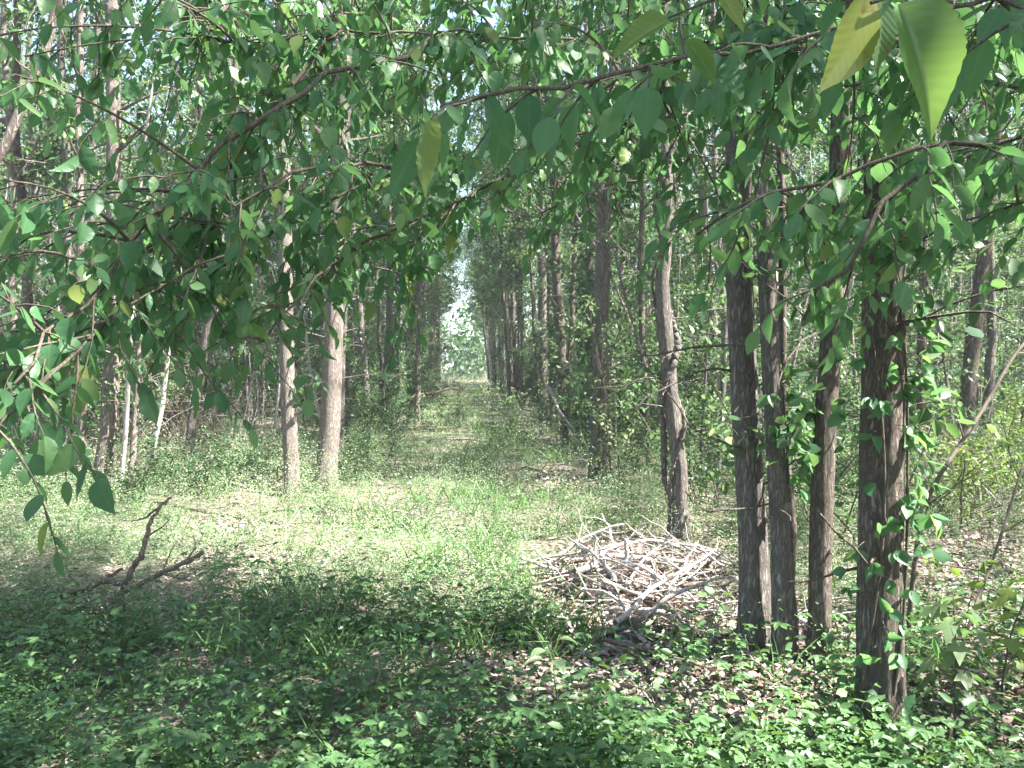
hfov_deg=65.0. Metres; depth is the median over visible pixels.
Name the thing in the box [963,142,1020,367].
forest tree
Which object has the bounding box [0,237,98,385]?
woodland shrub
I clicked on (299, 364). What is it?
woodland shrub
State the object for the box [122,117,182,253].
forest tree
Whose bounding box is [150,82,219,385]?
forest tree
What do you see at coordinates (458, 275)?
forest tree
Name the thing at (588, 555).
stick
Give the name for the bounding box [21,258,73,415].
sapling
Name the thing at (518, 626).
grass
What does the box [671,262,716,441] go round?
sapling
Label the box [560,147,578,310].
forest tree
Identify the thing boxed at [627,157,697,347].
forest tree
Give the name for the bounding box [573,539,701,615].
dead stick
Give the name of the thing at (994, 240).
forest tree
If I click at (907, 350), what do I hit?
sapling
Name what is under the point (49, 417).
dry brush
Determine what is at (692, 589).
dead stick
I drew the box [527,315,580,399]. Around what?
woodland shrub
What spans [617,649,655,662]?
dead stick
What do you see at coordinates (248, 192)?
sapling
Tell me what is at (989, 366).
forest tree
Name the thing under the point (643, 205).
forest tree
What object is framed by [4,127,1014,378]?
distant woodland
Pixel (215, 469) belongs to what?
leafy bush
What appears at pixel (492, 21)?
sky
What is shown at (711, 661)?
dead stick
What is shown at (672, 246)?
forest tree
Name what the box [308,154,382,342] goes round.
forest tree
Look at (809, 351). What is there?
sapling
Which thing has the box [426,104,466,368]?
forest tree
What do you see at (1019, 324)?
sapling
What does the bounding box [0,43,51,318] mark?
forest tree
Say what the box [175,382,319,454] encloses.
dry brush
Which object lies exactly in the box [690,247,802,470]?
sapling
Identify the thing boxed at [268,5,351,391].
forest tree
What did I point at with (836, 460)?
dry brush
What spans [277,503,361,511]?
fallen log
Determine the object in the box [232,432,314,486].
leafy bush
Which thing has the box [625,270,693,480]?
sapling
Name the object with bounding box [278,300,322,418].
sapling
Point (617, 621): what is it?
dead stick
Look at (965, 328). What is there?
woodland shrub
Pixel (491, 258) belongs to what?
forest tree
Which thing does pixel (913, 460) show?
leafy bush
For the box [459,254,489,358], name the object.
forest tree
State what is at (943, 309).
sapling
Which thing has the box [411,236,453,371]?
forest tree
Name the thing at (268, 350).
sapling
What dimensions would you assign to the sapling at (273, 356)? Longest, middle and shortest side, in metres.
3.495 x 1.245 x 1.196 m
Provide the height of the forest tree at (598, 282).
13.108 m
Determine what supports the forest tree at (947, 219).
on the ground at (206, 668)
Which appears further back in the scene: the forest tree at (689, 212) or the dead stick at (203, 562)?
the forest tree at (689, 212)
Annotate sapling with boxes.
[0,52,87,444]
[0,247,95,493]
[0,254,54,440]
[0,274,36,444]
[0,287,20,360]
[1,159,19,312]
[16,265,59,303]
[17,260,73,427]
[17,271,51,398]
[19,256,61,419]
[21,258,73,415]
[54,233,123,422]
[56,209,167,439]
[69,203,188,494]
[74,138,165,429]
[96,254,164,422]
[105,0,202,494]
[118,121,224,456]
[120,236,224,477]
[120,289,192,435]
[159,294,215,442]
[168,271,245,435]
[185,310,245,431]
[227,268,278,418]
[233,284,274,408]
[240,175,316,430]
[240,306,277,411]
[242,153,312,444]
[245,268,305,426]
[247,267,297,419]
[252,287,294,423]
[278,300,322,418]
[293,282,322,423]
[295,293,316,372]
[296,297,322,377]
[297,294,322,385]
[305,280,353,377]
[347,308,376,390]
[511,208,577,365]
[549,157,679,415]
[552,300,582,387]
[570,252,653,458]
[572,220,623,320]
[581,216,694,473]
[608,195,675,359]
[608,292,623,391]
[612,263,693,446]
[616,266,655,440]
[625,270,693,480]
[628,256,703,443]
[632,294,656,378]
[651,227,730,495]
[671,163,730,436]
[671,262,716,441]
[672,261,719,422]
[679,161,789,425]
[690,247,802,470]
[710,338,730,401]
[711,239,806,392]
[715,263,801,418]
[723,149,816,456]
[724,146,807,490]
[757,81,913,494]
[758,260,855,436]
[758,287,818,397]
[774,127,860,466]
[786,182,821,391]
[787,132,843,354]
[789,271,861,488]
[801,276,861,460]
[845,287,860,407]
[850,283,915,401]
[856,189,957,356]
[905,342,1023,645]
[906,220,986,477]
[906,310,949,396]
[907,238,1010,478]
[907,263,981,436]
[907,285,931,369]
[907,290,939,391]
[913,143,968,437]
[916,277,986,421]
[917,417,1023,738]
[926,285,967,430]
[927,249,1023,458]
[931,238,965,360]
[942,280,972,359]
[943,268,1016,459]
[947,282,1016,429]
[950,283,1023,438]
[952,208,1016,399]
[976,250,1023,455]
[993,279,1021,415]
[995,298,1022,407]
[997,295,1023,428]
[998,224,1022,429]
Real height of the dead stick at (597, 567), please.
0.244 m
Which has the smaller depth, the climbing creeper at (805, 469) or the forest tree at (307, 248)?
the climbing creeper at (805, 469)
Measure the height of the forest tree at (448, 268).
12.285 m
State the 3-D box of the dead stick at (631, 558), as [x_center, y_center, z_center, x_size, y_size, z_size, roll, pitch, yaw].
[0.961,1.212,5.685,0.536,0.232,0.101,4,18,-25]
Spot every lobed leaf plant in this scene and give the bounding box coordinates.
[911,595,993,739]
[970,578,1023,718]
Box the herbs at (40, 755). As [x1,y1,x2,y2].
[0,469,1023,767]
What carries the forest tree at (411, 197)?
on the ground at (206, 668)
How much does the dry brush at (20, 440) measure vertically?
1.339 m
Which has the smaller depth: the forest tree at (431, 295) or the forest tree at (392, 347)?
the forest tree at (392, 347)
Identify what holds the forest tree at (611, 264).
on the ground at (206, 668)
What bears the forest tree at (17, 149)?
on the ground at (206, 668)
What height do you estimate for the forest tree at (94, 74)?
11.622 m
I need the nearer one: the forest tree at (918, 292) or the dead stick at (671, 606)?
the dead stick at (671, 606)
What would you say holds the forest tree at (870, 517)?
on the ground at (206, 668)
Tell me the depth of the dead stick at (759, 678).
3.88 m
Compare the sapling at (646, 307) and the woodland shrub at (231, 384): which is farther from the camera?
the woodland shrub at (231, 384)
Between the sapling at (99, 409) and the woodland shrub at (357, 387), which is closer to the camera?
the sapling at (99, 409)
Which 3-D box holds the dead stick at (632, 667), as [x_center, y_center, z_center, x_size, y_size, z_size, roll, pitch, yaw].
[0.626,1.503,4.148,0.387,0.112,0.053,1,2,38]
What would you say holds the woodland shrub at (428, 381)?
on the ground at (206, 668)
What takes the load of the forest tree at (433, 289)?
on the ground at (206, 668)
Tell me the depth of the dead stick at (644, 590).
5.38 m
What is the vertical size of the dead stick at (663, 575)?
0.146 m
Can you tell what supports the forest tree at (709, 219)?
on the ground at (206, 668)
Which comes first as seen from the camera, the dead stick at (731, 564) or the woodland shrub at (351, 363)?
the dead stick at (731, 564)
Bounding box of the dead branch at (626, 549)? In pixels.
[526,538,628,617]
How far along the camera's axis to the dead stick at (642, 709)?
3.46 m
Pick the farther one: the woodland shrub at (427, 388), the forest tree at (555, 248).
the woodland shrub at (427, 388)
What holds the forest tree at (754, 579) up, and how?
on the ground at (206, 668)
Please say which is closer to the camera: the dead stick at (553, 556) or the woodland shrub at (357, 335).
the dead stick at (553, 556)
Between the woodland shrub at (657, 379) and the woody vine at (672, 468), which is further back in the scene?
the woodland shrub at (657, 379)
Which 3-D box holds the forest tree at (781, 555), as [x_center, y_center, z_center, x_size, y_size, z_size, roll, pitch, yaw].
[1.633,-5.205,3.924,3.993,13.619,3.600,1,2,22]
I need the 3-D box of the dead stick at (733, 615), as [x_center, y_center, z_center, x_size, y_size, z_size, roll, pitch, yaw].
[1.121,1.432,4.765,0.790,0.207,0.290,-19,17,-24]
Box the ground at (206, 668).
[0,362,1023,767]
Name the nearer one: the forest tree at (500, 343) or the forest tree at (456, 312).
the forest tree at (500, 343)
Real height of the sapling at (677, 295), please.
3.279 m
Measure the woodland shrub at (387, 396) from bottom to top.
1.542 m
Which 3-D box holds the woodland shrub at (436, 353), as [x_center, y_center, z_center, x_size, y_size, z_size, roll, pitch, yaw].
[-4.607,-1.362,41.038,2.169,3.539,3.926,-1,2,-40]
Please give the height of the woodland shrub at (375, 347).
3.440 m
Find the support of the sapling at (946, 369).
on the ground at (206, 668)
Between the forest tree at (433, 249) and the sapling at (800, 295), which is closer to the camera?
the sapling at (800, 295)
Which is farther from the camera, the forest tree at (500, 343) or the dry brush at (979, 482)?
the forest tree at (500, 343)
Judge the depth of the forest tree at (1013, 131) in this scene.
24.98 m
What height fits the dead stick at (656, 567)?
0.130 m
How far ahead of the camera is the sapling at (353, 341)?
22.20 m
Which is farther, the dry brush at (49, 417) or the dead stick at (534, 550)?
the dry brush at (49, 417)
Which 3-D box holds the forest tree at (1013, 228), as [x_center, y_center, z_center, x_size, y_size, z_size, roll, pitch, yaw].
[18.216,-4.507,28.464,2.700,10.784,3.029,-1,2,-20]
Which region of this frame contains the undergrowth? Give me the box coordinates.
[2,373,1023,459]
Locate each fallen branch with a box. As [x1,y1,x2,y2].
[497,466,548,479]
[604,638,753,668]
[681,681,731,727]
[780,661,852,693]
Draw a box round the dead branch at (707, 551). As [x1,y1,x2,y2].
[664,543,727,561]
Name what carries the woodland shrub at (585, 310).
on the ground at (206, 668)
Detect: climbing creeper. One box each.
[756,372,822,504]
[811,0,951,726]
[831,0,959,725]
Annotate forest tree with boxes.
[0,0,48,196]
[0,0,105,329]
[0,0,147,452]
[0,0,159,476]
[0,0,166,419]
[0,0,183,447]
[0,0,194,445]
[0,0,218,374]
[0,0,240,493]
[0,36,40,255]
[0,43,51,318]
[0,55,73,322]
[0,76,49,328]
[2,90,69,305]
[4,0,239,487]
[15,80,96,310]
[41,43,136,303]
[48,140,87,306]
[72,71,166,366]
[72,113,135,369]
[85,0,329,461]
[97,1,222,409]
[101,0,349,497]
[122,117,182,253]
[124,1,276,428]
[133,59,190,362]
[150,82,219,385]
[162,54,269,396]
[165,37,231,374]
[176,0,334,420]
[183,95,231,389]
[187,0,322,415]
[215,58,274,397]
[221,4,329,372]
[223,107,256,382]
[227,0,406,416]
[231,0,413,493]
[252,0,429,465]
[252,138,310,304]
[255,110,309,386]
[267,0,471,437]
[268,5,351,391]
[269,143,325,387]
[270,10,350,387]
[291,0,414,440]
[303,220,370,330]
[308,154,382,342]
[321,24,442,413]
[336,0,448,385]
[350,0,451,425]
[350,30,470,403]
[350,73,460,395]
[350,213,385,356]
[351,0,474,410]
[351,206,385,354]
[353,3,488,429]
[354,93,437,369]
[358,1,456,390]
[359,7,480,417]
[362,26,480,413]
[371,258,385,339]
[373,193,456,370]
[378,112,472,401]
[403,123,479,320]
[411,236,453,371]
[412,88,479,352]
[421,233,445,369]
[422,233,465,361]
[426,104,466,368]
[426,107,445,347]
[426,189,474,359]
[426,230,480,386]
[426,267,457,382]
[426,277,453,371]
[426,305,463,370]
[427,185,460,349]
[428,184,474,366]
[433,188,474,363]
[435,241,467,374]
[438,222,467,365]
[438,226,464,380]
[438,248,473,350]
[444,49,527,401]
[449,29,567,401]
[450,63,555,409]
[452,217,492,374]
[456,214,491,383]
[457,4,515,396]
[457,240,487,356]
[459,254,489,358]
[460,105,537,339]
[460,178,527,390]
[461,215,528,369]
[461,262,487,379]
[461,275,490,372]
[462,177,535,387]
[462,255,488,380]
[463,23,595,411]
[463,134,523,395]
[463,187,528,380]
[463,214,493,369]
[463,243,515,382]
[464,139,546,396]
[464,202,537,334]
[464,213,497,377]
[465,0,596,428]
[465,185,515,369]
[467,1,619,424]
[467,20,544,403]
[467,105,536,389]
[468,0,595,433]
[468,219,529,384]
[469,67,571,407]
[470,0,723,478]
[470,118,537,391]
[471,222,499,387]
[473,152,536,370]
[479,0,581,441]
[487,0,694,444]
[492,0,678,457]
[506,0,692,398]
[519,0,700,481]
[525,198,546,339]
[527,262,564,319]
[531,179,577,330]
[535,0,787,463]
[536,186,614,361]
[537,2,822,498]
[551,185,628,362]
[552,164,595,359]
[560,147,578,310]
[565,131,632,337]
[570,11,686,390]
[573,0,998,668]
[588,0,839,663]
[592,0,826,543]
[608,0,724,370]
[610,188,638,314]
[614,134,694,342]
[614,174,652,326]
[616,3,799,415]
[624,0,812,385]
[625,11,720,330]
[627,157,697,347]
[628,1,859,658]
[647,119,708,354]
[664,0,976,639]
[674,1,723,345]
[677,75,720,350]
[687,178,720,333]
[688,130,725,355]
[703,0,830,371]
[718,0,861,364]
[753,0,1023,755]
[769,1,829,376]
[784,29,973,272]
[785,0,1014,485]
[785,150,815,347]
[786,149,819,337]
[787,2,862,374]
[789,13,856,336]
[792,2,912,376]
[801,113,857,334]
[806,114,857,285]
[852,0,1023,475]
[855,121,946,365]
[855,126,954,340]
[906,0,1023,376]
[906,0,1023,386]
[909,3,994,325]
[910,0,1023,460]
[912,6,1008,340]
[928,0,1023,398]
[946,62,1023,428]
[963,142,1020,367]
[987,95,1023,382]
[988,108,1023,373]
[1000,115,1023,326]
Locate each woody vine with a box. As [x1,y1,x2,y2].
[650,138,686,534]
[651,136,694,533]
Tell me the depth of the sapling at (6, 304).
13.14 m
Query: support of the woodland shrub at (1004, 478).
on the ground at (206, 668)
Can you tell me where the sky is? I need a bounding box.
[0,0,1023,361]
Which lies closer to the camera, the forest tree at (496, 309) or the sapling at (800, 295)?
the sapling at (800, 295)
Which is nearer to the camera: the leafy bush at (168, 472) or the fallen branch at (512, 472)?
the leafy bush at (168, 472)
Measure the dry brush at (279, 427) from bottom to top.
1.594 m
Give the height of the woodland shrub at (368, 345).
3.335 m
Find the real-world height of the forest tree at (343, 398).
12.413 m
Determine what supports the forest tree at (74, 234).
on the ground at (206, 668)
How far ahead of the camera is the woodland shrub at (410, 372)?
23.27 m
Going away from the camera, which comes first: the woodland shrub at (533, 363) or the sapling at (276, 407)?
the sapling at (276, 407)
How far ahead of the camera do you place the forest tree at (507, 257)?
31.83 m
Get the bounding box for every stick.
[180,543,228,575]
[280,533,331,550]
[321,539,354,567]
[378,515,432,522]
[502,547,624,566]
[506,552,631,606]
[512,543,558,567]
[517,523,631,571]
[520,550,579,571]
[522,598,597,626]
[528,572,614,587]
[529,546,603,577]
[545,590,678,621]
[548,571,700,605]
[549,551,603,567]
[562,514,614,604]
[565,543,646,643]
[565,559,611,565]
[567,525,616,583]
[570,587,603,595]
[570,587,606,601]
[570,602,629,618]
[571,557,697,579]
[572,530,635,574]
[573,509,695,574]
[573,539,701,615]
[575,534,599,573]
[577,599,641,607]
[581,513,641,574]
[583,597,611,645]
[587,574,677,587]
[590,554,654,571]
[591,582,681,590]
[594,575,736,633]
[596,686,716,733]
[599,554,689,596]
[599,582,644,605]
[600,550,666,572]
[601,587,665,595]
[601,658,657,676]
[602,578,685,607]
[602,632,630,654]
[603,552,737,575]
[605,579,646,588]
[606,540,621,578]
[608,630,666,645]
[611,541,672,567]
[611,566,634,603]
[612,549,715,625]
[613,570,693,629]
[616,554,694,581]
[616,634,687,669]
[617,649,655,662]
[618,567,681,600]
[621,511,684,593]
[621,563,645,579]
[621,676,663,710]
[623,559,671,580]
[623,681,687,706]
[627,572,682,588]
[634,539,671,568]
[634,541,658,575]
[635,515,737,568]
[635,563,682,578]
[635,572,729,599]
[639,528,697,581]
[645,589,683,612]
[648,670,665,732]
[649,551,712,625]
[649,556,737,563]
[653,575,716,592]
[653,610,718,629]
[654,599,691,613]
[655,537,737,565]
[655,564,673,586]
[656,545,703,591]
[659,571,715,616]
[663,540,728,568]
[663,558,708,604]
[666,548,735,592]
[674,592,718,605]
[678,626,735,646]
[679,609,737,630]
[680,544,724,581]
[683,599,737,617]
[685,654,745,664]
[690,559,720,591]
[695,561,737,586]
[695,582,737,606]
[696,556,737,575]
[705,579,807,616]
[709,559,806,625]
[710,600,737,609]
[711,568,737,603]
[719,588,737,609]
[720,560,737,576]
[721,576,737,583]
[725,700,760,712]
[738,637,756,662]
[748,666,784,688]
[799,611,855,626]
[832,596,855,599]
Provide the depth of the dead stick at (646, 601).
5.33 m
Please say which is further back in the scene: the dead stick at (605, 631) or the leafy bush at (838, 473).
the leafy bush at (838, 473)
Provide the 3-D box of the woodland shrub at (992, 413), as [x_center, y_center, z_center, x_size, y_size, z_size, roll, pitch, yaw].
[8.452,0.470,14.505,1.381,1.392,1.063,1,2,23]
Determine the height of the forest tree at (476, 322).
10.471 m
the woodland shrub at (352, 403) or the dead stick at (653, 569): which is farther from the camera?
the woodland shrub at (352, 403)
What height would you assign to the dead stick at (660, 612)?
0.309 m
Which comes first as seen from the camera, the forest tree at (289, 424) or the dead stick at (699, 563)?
the dead stick at (699, 563)
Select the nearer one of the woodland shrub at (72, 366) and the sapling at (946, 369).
the sapling at (946, 369)
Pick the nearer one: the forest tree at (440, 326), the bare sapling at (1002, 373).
the bare sapling at (1002, 373)
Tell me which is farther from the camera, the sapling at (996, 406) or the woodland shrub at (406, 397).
the woodland shrub at (406, 397)
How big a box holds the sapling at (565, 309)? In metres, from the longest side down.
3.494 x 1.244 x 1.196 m
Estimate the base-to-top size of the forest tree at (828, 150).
12.395 m
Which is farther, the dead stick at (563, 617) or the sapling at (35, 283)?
the sapling at (35, 283)
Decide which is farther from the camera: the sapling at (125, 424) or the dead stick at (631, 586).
the sapling at (125, 424)
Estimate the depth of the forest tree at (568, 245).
29.05 m
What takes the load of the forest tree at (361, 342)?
on the ground at (206, 668)
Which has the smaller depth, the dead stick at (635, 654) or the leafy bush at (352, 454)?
the dead stick at (635, 654)
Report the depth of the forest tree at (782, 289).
4.53 m
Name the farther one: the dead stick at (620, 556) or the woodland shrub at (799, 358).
the woodland shrub at (799, 358)
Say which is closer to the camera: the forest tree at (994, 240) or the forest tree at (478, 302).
the forest tree at (994, 240)
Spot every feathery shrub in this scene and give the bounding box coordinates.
[836,420,1023,529]
[922,428,1023,509]
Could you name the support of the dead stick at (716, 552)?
on the fallen leaves
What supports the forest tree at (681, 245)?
on the ground at (206, 668)
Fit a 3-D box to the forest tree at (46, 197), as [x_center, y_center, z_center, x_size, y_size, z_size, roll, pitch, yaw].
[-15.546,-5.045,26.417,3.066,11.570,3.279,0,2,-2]
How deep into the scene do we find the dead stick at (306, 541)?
6.78 m
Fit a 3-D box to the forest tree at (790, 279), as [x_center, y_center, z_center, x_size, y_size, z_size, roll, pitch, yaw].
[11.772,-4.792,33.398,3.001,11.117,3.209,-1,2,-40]
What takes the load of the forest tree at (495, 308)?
on the ground at (206, 668)
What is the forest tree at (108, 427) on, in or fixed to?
on the ground at (206, 668)
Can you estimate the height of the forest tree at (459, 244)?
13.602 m
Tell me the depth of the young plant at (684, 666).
3.56 m
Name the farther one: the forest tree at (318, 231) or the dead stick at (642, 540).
the forest tree at (318, 231)
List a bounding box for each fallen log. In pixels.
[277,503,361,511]
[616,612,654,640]
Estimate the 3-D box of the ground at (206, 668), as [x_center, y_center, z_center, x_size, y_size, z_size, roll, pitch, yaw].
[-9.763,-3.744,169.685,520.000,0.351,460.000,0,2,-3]
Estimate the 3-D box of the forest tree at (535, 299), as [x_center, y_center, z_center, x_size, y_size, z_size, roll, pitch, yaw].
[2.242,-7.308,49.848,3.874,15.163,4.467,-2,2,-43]
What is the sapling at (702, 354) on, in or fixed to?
on the ground at (206, 668)
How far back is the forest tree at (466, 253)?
47.58 m
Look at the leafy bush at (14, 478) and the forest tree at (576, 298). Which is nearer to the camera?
the leafy bush at (14, 478)
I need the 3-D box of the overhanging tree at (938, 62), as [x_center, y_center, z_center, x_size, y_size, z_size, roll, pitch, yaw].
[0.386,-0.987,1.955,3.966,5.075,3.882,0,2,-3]
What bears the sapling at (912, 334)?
on the ground at (206, 668)
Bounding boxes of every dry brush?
[0,391,124,451]
[2,341,280,454]
[3,382,56,459]
[24,379,189,463]
[44,380,209,458]
[47,360,172,448]
[88,352,264,446]
[115,400,217,467]
[138,382,270,451]
[157,379,281,442]
[167,385,352,453]
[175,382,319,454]
[198,385,321,444]
[681,361,734,485]
[694,378,956,501]
[817,348,1023,531]
[848,405,1023,525]
[853,405,1023,520]
[857,375,1022,474]
[928,417,1013,467]
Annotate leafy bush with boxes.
[0,451,62,497]
[67,450,171,507]
[140,445,199,488]
[173,439,238,500]
[179,417,262,478]
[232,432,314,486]
[338,435,387,481]
[344,412,412,460]
[369,395,437,443]
[433,395,475,427]
[479,414,536,446]
[540,294,687,491]
[616,371,732,509]
[652,315,922,532]
[689,349,957,546]
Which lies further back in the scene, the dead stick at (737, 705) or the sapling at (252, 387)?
the sapling at (252, 387)
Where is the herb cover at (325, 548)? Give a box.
[0,418,1023,649]
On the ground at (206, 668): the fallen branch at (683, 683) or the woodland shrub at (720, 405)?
the woodland shrub at (720, 405)
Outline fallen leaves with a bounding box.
[0,440,1023,767]
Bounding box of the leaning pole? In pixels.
[548,387,579,433]
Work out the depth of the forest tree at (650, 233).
32.36 m
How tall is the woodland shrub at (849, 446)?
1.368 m
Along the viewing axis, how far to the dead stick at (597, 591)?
4.88 m
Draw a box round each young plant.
[347,607,372,638]
[434,654,467,695]
[523,636,582,733]
[672,658,707,722]
[696,584,733,616]
[798,711,838,758]
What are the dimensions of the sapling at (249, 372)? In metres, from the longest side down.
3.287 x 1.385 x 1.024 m
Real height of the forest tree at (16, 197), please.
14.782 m
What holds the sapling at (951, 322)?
on the ground at (206, 668)
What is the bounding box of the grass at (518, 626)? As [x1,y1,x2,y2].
[98,379,854,674]
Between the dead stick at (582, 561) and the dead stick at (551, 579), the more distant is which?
the dead stick at (582, 561)
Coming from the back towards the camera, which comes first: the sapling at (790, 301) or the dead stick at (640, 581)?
the sapling at (790, 301)
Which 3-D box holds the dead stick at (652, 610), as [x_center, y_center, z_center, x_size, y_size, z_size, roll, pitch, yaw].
[0.904,1.278,4.696,0.873,0.326,0.240,-8,-3,26]
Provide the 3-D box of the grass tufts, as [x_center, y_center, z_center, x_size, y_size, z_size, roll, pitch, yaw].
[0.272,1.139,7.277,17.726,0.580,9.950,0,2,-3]
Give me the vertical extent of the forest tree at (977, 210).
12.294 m
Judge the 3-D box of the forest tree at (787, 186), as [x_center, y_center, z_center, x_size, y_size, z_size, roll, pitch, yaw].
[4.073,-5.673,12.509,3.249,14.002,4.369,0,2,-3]
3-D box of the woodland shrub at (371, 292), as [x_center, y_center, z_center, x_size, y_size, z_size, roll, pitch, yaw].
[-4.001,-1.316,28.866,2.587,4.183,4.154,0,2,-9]
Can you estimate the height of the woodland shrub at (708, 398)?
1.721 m
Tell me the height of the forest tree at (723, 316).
12.430 m
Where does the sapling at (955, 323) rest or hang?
on the ground at (206, 668)
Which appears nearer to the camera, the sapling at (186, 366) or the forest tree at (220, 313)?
the sapling at (186, 366)
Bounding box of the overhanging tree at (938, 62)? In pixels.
[0,0,1023,578]
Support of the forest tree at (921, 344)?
on the ground at (206, 668)
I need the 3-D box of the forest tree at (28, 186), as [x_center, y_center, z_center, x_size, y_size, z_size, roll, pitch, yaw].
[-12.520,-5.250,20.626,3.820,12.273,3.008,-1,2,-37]
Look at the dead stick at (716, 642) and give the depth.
4.45 m
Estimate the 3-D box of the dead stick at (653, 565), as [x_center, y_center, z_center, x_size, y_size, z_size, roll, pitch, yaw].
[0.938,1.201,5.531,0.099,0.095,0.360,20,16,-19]
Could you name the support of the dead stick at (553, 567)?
on the ground at (206, 668)
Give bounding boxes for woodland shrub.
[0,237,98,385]
[0,286,175,440]
[1,275,193,433]
[6,355,132,423]
[69,357,176,424]
[118,349,205,438]
[119,362,155,429]
[122,359,230,431]
[140,318,240,435]
[207,350,272,411]
[249,300,303,407]
[252,350,276,402]
[294,325,322,395]
[294,332,361,405]
[296,279,397,373]
[297,340,373,431]
[297,352,378,434]
[305,391,381,427]
[306,294,395,395]
[347,303,384,396]
[348,302,411,404]
[348,305,394,403]
[348,328,384,388]
[353,381,382,430]
[354,396,405,431]
[356,366,407,433]
[365,290,439,376]
[367,330,414,403]
[376,369,413,417]
[378,351,435,408]
[402,307,485,406]
[408,337,452,395]
[421,353,443,389]
[421,369,438,399]
[422,340,445,371]
[468,262,655,439]
[490,297,573,388]
[508,337,537,397]
[511,318,569,407]
[515,299,538,351]
[519,319,583,389]
[525,368,548,404]
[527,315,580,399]
[530,278,642,427]
[536,365,577,422]
[551,307,657,451]
[551,370,642,448]
[557,288,729,443]
[560,258,680,447]
[561,265,635,378]
[564,229,759,418]
[614,271,717,441]
[618,314,701,445]
[619,410,698,448]
[621,417,668,451]
[631,230,757,418]
[635,411,733,475]
[678,367,729,441]
[687,309,858,509]
[719,305,799,430]
[758,344,860,487]
[787,273,860,434]
[787,289,860,411]
[798,428,858,475]
[800,324,860,439]
[803,248,944,407]
[805,350,860,467]
[842,317,1018,454]
[849,281,954,360]
[905,364,986,481]
[910,349,1023,468]
[927,268,1023,435]
[927,431,987,463]
[945,371,1018,434]
[954,314,1009,378]
[963,287,1021,375]
[971,449,1023,504]
[975,394,1023,443]
[987,436,1023,496]
[995,395,1020,432]
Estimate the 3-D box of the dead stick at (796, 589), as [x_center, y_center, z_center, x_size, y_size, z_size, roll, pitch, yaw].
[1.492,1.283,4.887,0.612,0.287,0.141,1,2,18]
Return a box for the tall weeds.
[0,393,1023,605]
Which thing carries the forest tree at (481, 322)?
on the ground at (206, 668)
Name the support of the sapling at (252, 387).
on the ground at (206, 668)
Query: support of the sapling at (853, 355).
on the ground at (206, 668)
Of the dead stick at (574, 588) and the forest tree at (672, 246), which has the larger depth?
the forest tree at (672, 246)
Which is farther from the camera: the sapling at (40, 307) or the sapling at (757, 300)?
the sapling at (40, 307)
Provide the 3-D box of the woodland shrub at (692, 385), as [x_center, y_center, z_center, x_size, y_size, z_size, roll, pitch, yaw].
[2.543,-0.230,14.213,3.229,2.911,1.784,1,2,25]
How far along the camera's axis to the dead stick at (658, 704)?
3.56 m
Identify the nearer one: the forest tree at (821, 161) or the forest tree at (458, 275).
the forest tree at (821, 161)
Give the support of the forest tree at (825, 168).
on the ground at (206, 668)
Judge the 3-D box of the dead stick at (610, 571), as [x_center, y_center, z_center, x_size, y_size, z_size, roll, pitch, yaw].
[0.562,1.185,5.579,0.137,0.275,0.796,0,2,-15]
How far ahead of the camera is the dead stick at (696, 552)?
6.05 m
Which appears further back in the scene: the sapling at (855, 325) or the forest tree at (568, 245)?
the forest tree at (568, 245)
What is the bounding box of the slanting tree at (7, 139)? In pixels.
[0,0,62,163]
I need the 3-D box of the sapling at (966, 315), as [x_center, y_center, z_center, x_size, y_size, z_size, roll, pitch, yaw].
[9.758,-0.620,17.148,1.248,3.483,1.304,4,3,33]
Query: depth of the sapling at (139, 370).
8.83 m
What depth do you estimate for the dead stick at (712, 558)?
5.61 m
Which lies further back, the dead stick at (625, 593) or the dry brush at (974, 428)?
the dry brush at (974, 428)
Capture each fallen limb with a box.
[356,425,465,430]
[405,387,462,400]
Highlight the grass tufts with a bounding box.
[0,439,1023,767]
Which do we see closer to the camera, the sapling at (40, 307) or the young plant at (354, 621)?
the young plant at (354, 621)
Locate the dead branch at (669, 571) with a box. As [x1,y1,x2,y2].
[627,550,703,596]
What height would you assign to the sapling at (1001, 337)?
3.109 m
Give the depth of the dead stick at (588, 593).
5.09 m
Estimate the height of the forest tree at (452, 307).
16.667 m
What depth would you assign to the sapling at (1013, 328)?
16.54 m
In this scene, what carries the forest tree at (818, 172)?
on the ground at (206, 668)
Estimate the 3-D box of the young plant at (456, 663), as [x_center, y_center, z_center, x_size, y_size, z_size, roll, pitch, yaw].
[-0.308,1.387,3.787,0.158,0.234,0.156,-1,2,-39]
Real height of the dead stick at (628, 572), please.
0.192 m
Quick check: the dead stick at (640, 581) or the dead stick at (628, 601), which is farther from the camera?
the dead stick at (640, 581)
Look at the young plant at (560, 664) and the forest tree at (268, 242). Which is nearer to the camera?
the young plant at (560, 664)
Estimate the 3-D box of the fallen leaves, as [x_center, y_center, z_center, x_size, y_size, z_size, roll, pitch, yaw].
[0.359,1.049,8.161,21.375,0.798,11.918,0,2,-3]

